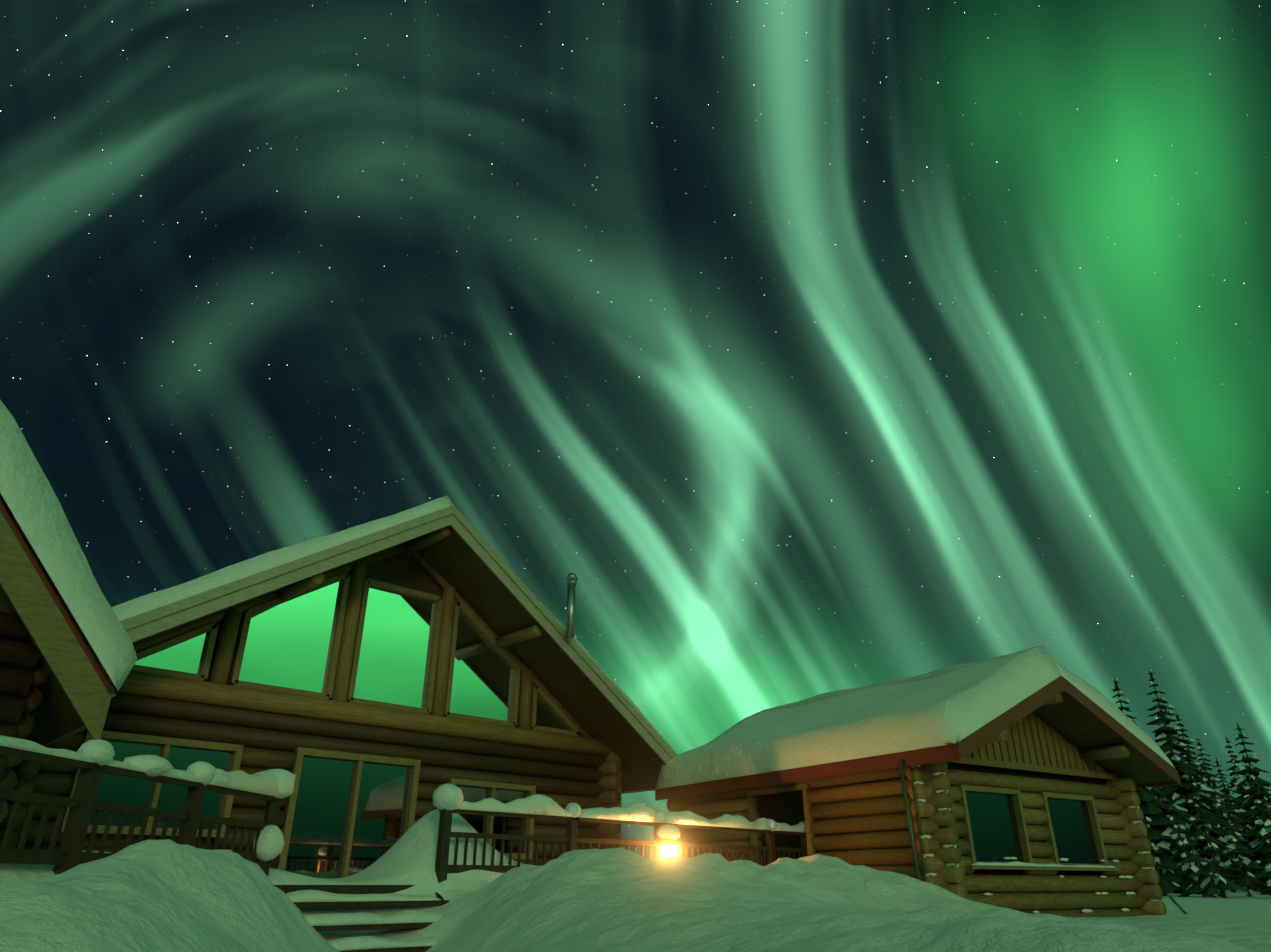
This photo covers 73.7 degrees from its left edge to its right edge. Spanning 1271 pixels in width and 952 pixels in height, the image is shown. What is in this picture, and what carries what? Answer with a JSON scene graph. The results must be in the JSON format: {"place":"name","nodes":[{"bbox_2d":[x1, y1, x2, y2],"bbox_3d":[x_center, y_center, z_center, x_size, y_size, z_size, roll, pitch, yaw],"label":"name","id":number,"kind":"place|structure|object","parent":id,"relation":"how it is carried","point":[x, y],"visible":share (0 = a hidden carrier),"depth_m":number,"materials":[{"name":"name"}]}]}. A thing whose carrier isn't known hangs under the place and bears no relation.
{"place":"outdoors","nodes":[
{"label":"outdoors","id":0,"kind":"place"},
{"bbox_2d":[0,809,1270,951],"bbox_3d":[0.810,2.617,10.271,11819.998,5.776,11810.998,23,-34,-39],"label":"snow ground","id":1,"kind":"structure","parent":0,"point":[167,895],"depth_m":5.40,"materials":[{"name":"white snow"}]},
{"bbox_2d":[0,595,10,723],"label":"wing wall","id":2,"kind":"structure","parent":1,"relation":"on","point":[3,607],"depth_m":9.73,"materials":[{"name":"brown wood"}]},
{"bbox_2d":[0,501,109,691],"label":"wing roof","id":3,"kind":"structure","parent":2,"relation":"on","point":[43,578],"depth_m":9.37,"materials":[{"name":"brown wood"}]},
{"bbox_2d":[0,585,83,744],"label":"wing soffit","id":4,"kind":"structure","parent":3,"relation":"attached to","point":[53,714],"depth_m":10.13,"materials":[{"name":"brown wood"}]},
{"bbox_2d":[0,511,111,745],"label":"soffit","id":5,"kind":"structure","parent":3,"relation":"attached to","point":[88,695],"depth_m":9.21,"materials":[{"name":"brown wood"}]},
{"bbox_2d":[0,400,136,696],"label":"wing roof snow","id":6,"kind":"structure","parent":3,"relation":"on","point":[29,500],"depth_m":9.56,"materials":[{"name":"white snow"}]},
{"bbox_2d":[0,611,40,778],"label":"log wall","id":7,"kind":"structure","parent":1,"relation":"on","point":[20,653],"depth_m":9.48,"materials":[{"name":"brown wood"}]},
{"bbox_2d":[0,660,48,822],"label":"log ends","id":8,"kind":"object","parent":1,"relation":"on","point":[25,725],"visible":0.17,"depth_m":9.52,"materials":[{"name":"brown wood"}]},
{"bbox_2d":[18,553,594,857],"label":"cabin wall","id":9,"kind":"structure","parent":1,"relation":"on","point":[407,571],"depth_m":16.54,"materials":[{"name":"brown wood"}]},
{"bbox_2d":[13,693,605,868],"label":"cabin front logs","id":10,"kind":"object","parent":9,"relation":"attached to","point":[266,732],"visible":0.23,"depth_m":14.42,"materials":[{"name":"brown wood"}]},
{"bbox_2d":[60,730,535,877],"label":"cabin lower frames","id":11,"kind":"structure","parent":10,"relation":"attached to","point":[300,753],"depth_m":13.97,"materials":[{"name":"brown wood"}]},
{"bbox_2d":[89,739,526,878],"bbox_3d":[-4.995,5.803,14.262,7.900,1.950,0.001,23,-34,-39],"label":"window glass","id":12,"kind":"object","parent":11,"relation":"attached to","point":[318,832],"visible":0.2,"depth_m":14.17,"materials":[{"name":"glass"}]},
{"bbox_2d":[132,525,664,791],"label":"cabin soffit","id":13,"kind":"structure","parent":9,"relation":"attached to","point":[482,590],"depth_m":17.42,"materials":[{"name":"brown wood"}]},
{"bbox_2d":[119,505,677,793],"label":"cabin fascia","id":14,"kind":"structure","parent":13,"relation":"attached to","point":[159,619],"depth_m":15.06,"materials":[{"name":"brown wood"}]},
{"bbox_2d":[277,526,542,647],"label":"roof beams","id":15,"kind":"structure","parent":13,"relation":"attached to","point":[308,583],"depth_m":16.26,"materials":[{"name":"brown wood"}]},
{"bbox_2d":[0,737,620,848],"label":"cabin logs","id":16,"kind":"object","parent":1,"relation":"on","point":[24,770],"visible":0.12,"depth_m":17.72,"materials":[{"name":"brown wood"}]},
{"bbox_2d":[0,562,621,839],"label":"wooden posts","id":17,"kind":"object","parent":1,"relation":"on","point":[222,662],"visible":0.44,"depth_m":15.62,"materials":[{"name":"brown wood"}]},
{"bbox_2d":[118,544,626,780],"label":"cabin gable beams","id":18,"kind":"structure","parent":17,"relation":"attached to","point":[177,688],"depth_m":14.86,"materials":[{"name":"brown wood"}]},
{"bbox_2d":[131,572,580,735],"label":"window frames","id":19,"kind":"structure","parent":18,"relation":"attached to","point":[211,629],"depth_m":15.55,"materials":[{"name":"brown wood"}]},
{"bbox_2d":[135,580,568,729],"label":"gable windows","id":20,"kind":"structure","parent":19,"relation":"attached to","point":[289,644],"depth_m":15.72,"materials":[{"name":"clear glass"}]},
{"bbox_2d":[274,885,414,893],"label":"deck floor","id":21,"kind":"structure","parent":1,"relation":"on","point":[359,889],"depth_m":9.07,"materials":[{"name":"brown wood"}]},
{"bbox_2d":[0,746,807,951],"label":"deck railing","id":22,"kind":"object","parent":1,"relation":"on","point":[82,804],"depth_m":7.71,"materials":[{"name":"brown wood"}]},
{"bbox_2d":[0,735,805,950],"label":"railing snow","id":23,"kind":"structure","parent":22,"relation":"on","point":[278,783],"depth_m":8.58,"materials":[{"name":"white snow"}]},
{"bbox_2d":[658,839,679,856],"bbox_3d":[0.443,5.427,12.180,0.240,0.485,0.350,23,-34,-39],"label":"lantern frame","id":24,"kind":"object","parent":22,"relation":"on","point":[667,842],"visible":0.52,"depth_m":12.14,"materials":[{"name":"metal"}]},
{"bbox_2d":[655,824,679,839],"bbox_3d":[0.478,5.166,12.269,0.338,0.226,0.374,23,-34,-39],"label":"snow cap","id":25,"kind":"object","parent":24,"relation":"on","point":[668,831],"visible":0.94,"depth_m":12.16,"materials":[{"name":"white snow"}]},
{"bbox_2d":[661,846,676,856],"bbox_3d":[0.482,5.462,12.120,0.160,0.310,0.160,23,-34,-39],"label":"lantern glass","id":26,"kind":"object","parent":24,"relation":"in","point":[664,851],"visible":0.21,"depth_m":12.12,"materials":[{"name":"glass"}]},
{"bbox_2d":[693,762,1119,875],"bbox_3d":[4.911,7.200,16.289,5.000,2.500,6.200,16,-30,-29],"label":"cabin interior","id":27,"kind":"object","parent":1,"relation":"on","point":[787,807],"visible":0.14,"depth_m":15.18,"materials":[{"name":"black"}]},
{"bbox_2d":[667,762,1166,917],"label":"cabin logs","id":28,"kind":"object","parent":1,"relation":"on","point":[1046,891],"visible":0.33,"depth_m":13.67,"materials":[{"name":"brown wood"}]},
{"bbox_2d":[911,765,1158,913],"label":"snow patches","id":29,"kind":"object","parent":28,"relation":"on","point":[1016,863],"depth_m":13.23,"materials":[{"name":"white snow"}]},
{"bbox_2d":[898,759,1186,913],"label":"cabin downpipes","id":30,"kind":"object","parent":28,"relation":"attached to","point":[910,825],"visible":0.65,"depth_m":12.56,"materials":[{"name":"grey metal"}]},
{"bbox_2d":[1032,691,1174,784],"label":"roof soffit","id":31,"kind":"structure","parent":28,"relation":"on","point":[1074,722],"depth_m":15.01,"materials":[{"name":"brown wood"}]},
{"bbox_2d":[947,713,1118,779],"bbox_3d":[4.924,5.625,17.029,5.300,1.200,6.505,16,-30,-29],"label":"gable siding","id":32,"kind":"object","parent":31,"relation":"attached to","point":[1033,742],"visible":0.52,"depth_m":14.67,"materials":[{"name":"brown wood"}]},
{"bbox_2d":[987,693,1129,761],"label":"roof beams","id":33,"kind":"structure","parent":31,"relation":"attached to","point":[1105,752],"depth_m":14.82,"materials":[{"name":"brown wood"}]},
{"bbox_2d":[746,783,1119,870],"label":"window frames","id":34,"kind":"structure","parent":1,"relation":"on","point":[805,788],"depth_m":14.05,"materials":[{"name":"brown wood"}]},
{"bbox_2d":[965,791,1099,863],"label":"window panes","id":35,"kind":"structure","parent":34,"relation":"in","point":[994,828],"depth_m":13.64,"materials":[{"name":"glass"}]},
{"bbox_2d":[1111,677,1198,889],"bbox_3d":[23.048,14.211,38.679,3.903,10.130,3.984,23,-34,-39],"label":"spruce","id":36,"kind":"object","parent":1,"relation":"on","point":[1152,809],"depth_m":37.30,"materials":[{"name":"green plant"}]},
{"bbox_2d":[1111,678,1190,873],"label":"snow","id":37,"kind":"structure","parent":36,"relation":"attached to","point":[1164,843],"depth_m":36.87,"materials":[{"name":"white snow"}]},
{"bbox_2d":[1142,818,1179,895],"bbox_3d":[18.954,14.167,31.088,1.613,3.235,1.364,23,-34,-39],"label":"spruce","id":38,"kind":"object","parent":1,"relation":"on","point":[1166,887],"depth_m":30.79,"materials":[{"name":"green plant"}]},
{"bbox_2d":[1146,817,1179,886],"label":"snow","id":39,"kind":"structure","parent":38,"relation":"on","point":[1156,859],"depth_m":31.03,"materials":[{"name":"white snow"}]},
{"bbox_2d":[1165,796,1213,892],"bbox_3d":[21.306,14.694,33.133,1.813,4.268,2.122,23,-34,-39],"label":"spruce","id":40,"kind":"object","parent":1,"relation":"on","point":[1185,884],"depth_m":33.13,"materials":[{"name":"green plant"}]},
{"bbox_2d":[1164,797,1201,889],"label":"snow","id":41,"kind":"structure","parent":40,"relation":"on","point":[1174,837],"depth_m":33.19,"materials":[{"name":"white snow"}]},
{"bbox_2d":[1176,821,1220,896],"bbox_3d":[19.074,13.441,28.868,1.906,3.170,1.521,23,-34,-39],"label":"spruce","id":42,"kind":"object","parent":1,"relation":"on","point":[1194,888],"depth_m":28.72,"materials":[{"name":"green plant"}]},
{"bbox_2d":[1181,823,1216,896],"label":"snow","id":43,"kind":"structure","parent":42,"relation":"on","point":[1194,868],"depth_m":28.92,"materials":[{"name":"white snow"}]},
{"bbox_2d":[1146,671,1254,886],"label":"spruce","id":44,"kind":"object","parent":1,"relation":"on","point":[1171,790],"depth_m":41.88,"materials":[{"name":"green plant"}]},
{"bbox_2d":[1149,669,1229,846],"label":"snow","id":45,"kind":"structure","parent":44,"relation":"attached to","point":[1176,758],"depth_m":41.43,"materials":[{"name":"white snow"}]},
{"bbox_2d":[1175,712,1247,856],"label":"spruce","id":46,"kind":"object","parent":1,"relation":"on","point":[1193,758],"depth_m":60.95,"materials":[{"name":"green plant"}]},
{"bbox_2d":[1174,714,1200,783],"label":"snow","id":47,"kind":"structure","parent":46,"relation":"attached to","point":[1197,763],"depth_m":61.06,"materials":[{"name":"white snow"}]},
{"bbox_2d":[1185,769,1242,880],"bbox_3d":[26.451,16.614,39.375,2.428,5.830,2.418,23,-34,-39],"label":"spruce","id":48,"kind":"object","parent":1,"relation":"on","point":[1225,875],"depth_m":39.14,"materials":[{"name":"green plant"}]},
{"bbox_2d":[1187,776,1227,864],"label":"snow","id":49,"kind":"structure","parent":48,"relation":"attached to","point":[1197,797],"depth_m":39.30,"materials":[{"name":"white snow"}]},
{"bbox_2d":[1196,832,1249,897],"bbox_3d":[18.569,12.715,27.055,1.458,2.540,1.575,23,-34,-39],"label":"spruce","id":50,"kind":"object","parent":1,"relation":"on","point":[1211,867],"depth_m":26.82,"materials":[{"name":"green plant"}]},
{"bbox_2d":[1202,831,1228,897],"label":"snow","id":51,"kind":"structure","parent":50,"relation":"on","point":[1205,882],"depth_m":27.01,"materials":[{"name":"white snow"}]},
{"bbox_2d":[1195,738,1258,878],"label":"spruce","id":52,"kind":"object","parent":1,"relation":"on","point":[1220,811],"depth_m":50.70,"materials":[{"name":"green plant"}]},
{"bbox_2d":[1196,740,1232,837],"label":"snow","id":53,"kind":"structure","parent":52,"relation":"attached to","point":[1205,779],"depth_m":51.04,"materials":[{"name":"white snow"}]},
{"bbox_2d":[1207,784,1251,880],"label":"spruce","id":54,"kind":"object","parent":1,"relation":"on","point":[1223,825],"depth_m":45.27,"materials":[{"name":"green plant"}]},
{"bbox_2d":[1208,784,1240,861],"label":"snow","id":55,"kind":"structure","parent":54,"relation":"on","point":[1235,859],"depth_m":44.93,"materials":[{"name":"white snow"}]},
{"bbox_2d":[1214,759,1261,875],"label":"spruce","id":56,"kind":"object","parent":1,"relation":"on","point":[1230,800],"depth_m":62.54,"materials":[{"name":"green plant"}]},
{"bbox_2d":[1215,759,1260,862],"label":"snow","id":57,"kind":"structure","parent":56,"relation":"attached to","point":[1238,811],"depth_m":62.29,"materials":[{"name":"white snow"}]},
{"bbox_2d":[1225,737,1257,864],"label":"spruce","id":58,"kind":"object","parent":1,"relation":"on","point":[1240,799],"depth_m":68.92,"materials":[{"name":"green plant"}]},
{"bbox_2d":[1224,736,1251,830],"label":"snow","id":59,"kind":"structure","parent":58,"relation":"attached to","point":[1236,789],"depth_m":69.19,"materials":[{"name":"white snow"}]},
{"bbox_2d":[1224,806,1266,896],"bbox_3d":[20.873,13.152,29.097,1.590,3.489,1.875,23,-34,-39],"label":"spruce","id":60,"kind":"object","parent":1,"relation":"on","point":[1248,880],"depth_m":28.99,"materials":[{"name":"green plant"}]},
{"bbox_2d":[1223,813,1262,896],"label":"snow","id":61,"kind":"structure","parent":60,"relation":"attached to","point":[1247,861],"depth_m":29.09,"materials":[{"name":"white snow"}]},
{"bbox_2d":[1240,753,1263,876],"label":"spruce","id":62,"kind":"object","parent":1,"relation":"on","point":[1249,796],"depth_m":52.72,"materials":[{"name":"green plant"}]},
{"bbox_2d":[1234,723,1270,891],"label":"spruce","id":63,"kind":"object","parent":1,"relation":"on","point":[1252,835],"depth_m":33.95,"materials":[{"name":"green plant"}]},
{"bbox_2d":[1235,725,1270,891],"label":"snow","id":64,"kind":"structure","parent":63,"relation":"attached to","point":[1255,842],"depth_m":34.10,"materials":[{"name":"white snow"}]},
{"bbox_2d":[1254,775,1270,894],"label":"spruce","id":65,"kind":"object","parent":1,"relation":"on","point":[1264,815],"depth_m":30.65,"materials":[{"name":"green plant"}]},
{"bbox_2d":[1261,830,1270,895],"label":"spruce","id":66,"kind":"object","parent":1,"relation":"on","point":[1267,889],"depth_m":26.99,"materials":[{"name":"green plant"}]},
{"bbox_2d":[1265,828,1270,885],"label":"snow","id":67,"kind":"structure","parent":66,"relation":"attached to","point":[1268,869],"depth_m":27.03,"materials":[{"name":"white snow"}]},
{"bbox_2d":[0,0,1270,858],"label":"sky","id":68,"kind":"structure","parent":0,"point":[824,346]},
{"bbox_2d":[1138,786,1269,852],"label":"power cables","id":69,"kind":"object","parent":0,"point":[1179,811],"visible":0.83,"depth_m":19.93,"materials":[{"name":"black rubber"}]},
{"bbox_2d":[1242,754,1270,808],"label":"snow","id":70,"kind":"structure","parent":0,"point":[1248,795],"depth_m":53.02,"materials":[{"name":"white snow"}]},
{"bbox_2d":[1254,791,1270,850],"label":"snow","id":71,"kind":"structure","parent":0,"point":[1267,822],"depth_m":30.66,"materials":[{"name":"white snow"}]},
{"bbox_3d":[-7.689,4.477,18.978,12.900,4.488,11.950,23,-34,-39],"label":"big cabin roof","id":72,"kind":"object","parent":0,"visible":0},
{"bbox_2d":[111,496,676,753],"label":"roof snow","id":73,"kind":"structure","parent":72,"relation":"attached to","point":[210,581],"depth_m":13.44,"materials":[{"name":"white snow"}]},
{"bbox_2d":[566,573,577,637],"bbox_3d":[-1.306,2.615,17.179,0.263,1.330,0.270,23,-34,-39],"label":"chimney pipe","id":74,"kind":"object","parent":72,"relation":"attached to","point":[571,578],"visible":1,"depth_m":17.11,"materials":[{"name":"grey metal"}]},
{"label":"cabin roof","id":75,"kind":"object","parent":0,"visible":0},
{"bbox_2d":[654,645,1174,790],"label":"roof snow","id":76,"kind":"structure","parent":75,"relation":"on","point":[953,705],"depth_m":14.61,"materials":[{"name":"white snow"}]},
{"bbox_2d":[655,676,1180,800],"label":"cabin fascia","id":77,"kind":"structure","parent":75,"relation":"attached to","point":[981,736],"depth_m":14.18,"materials":[{"name":"wood"}]}
]}

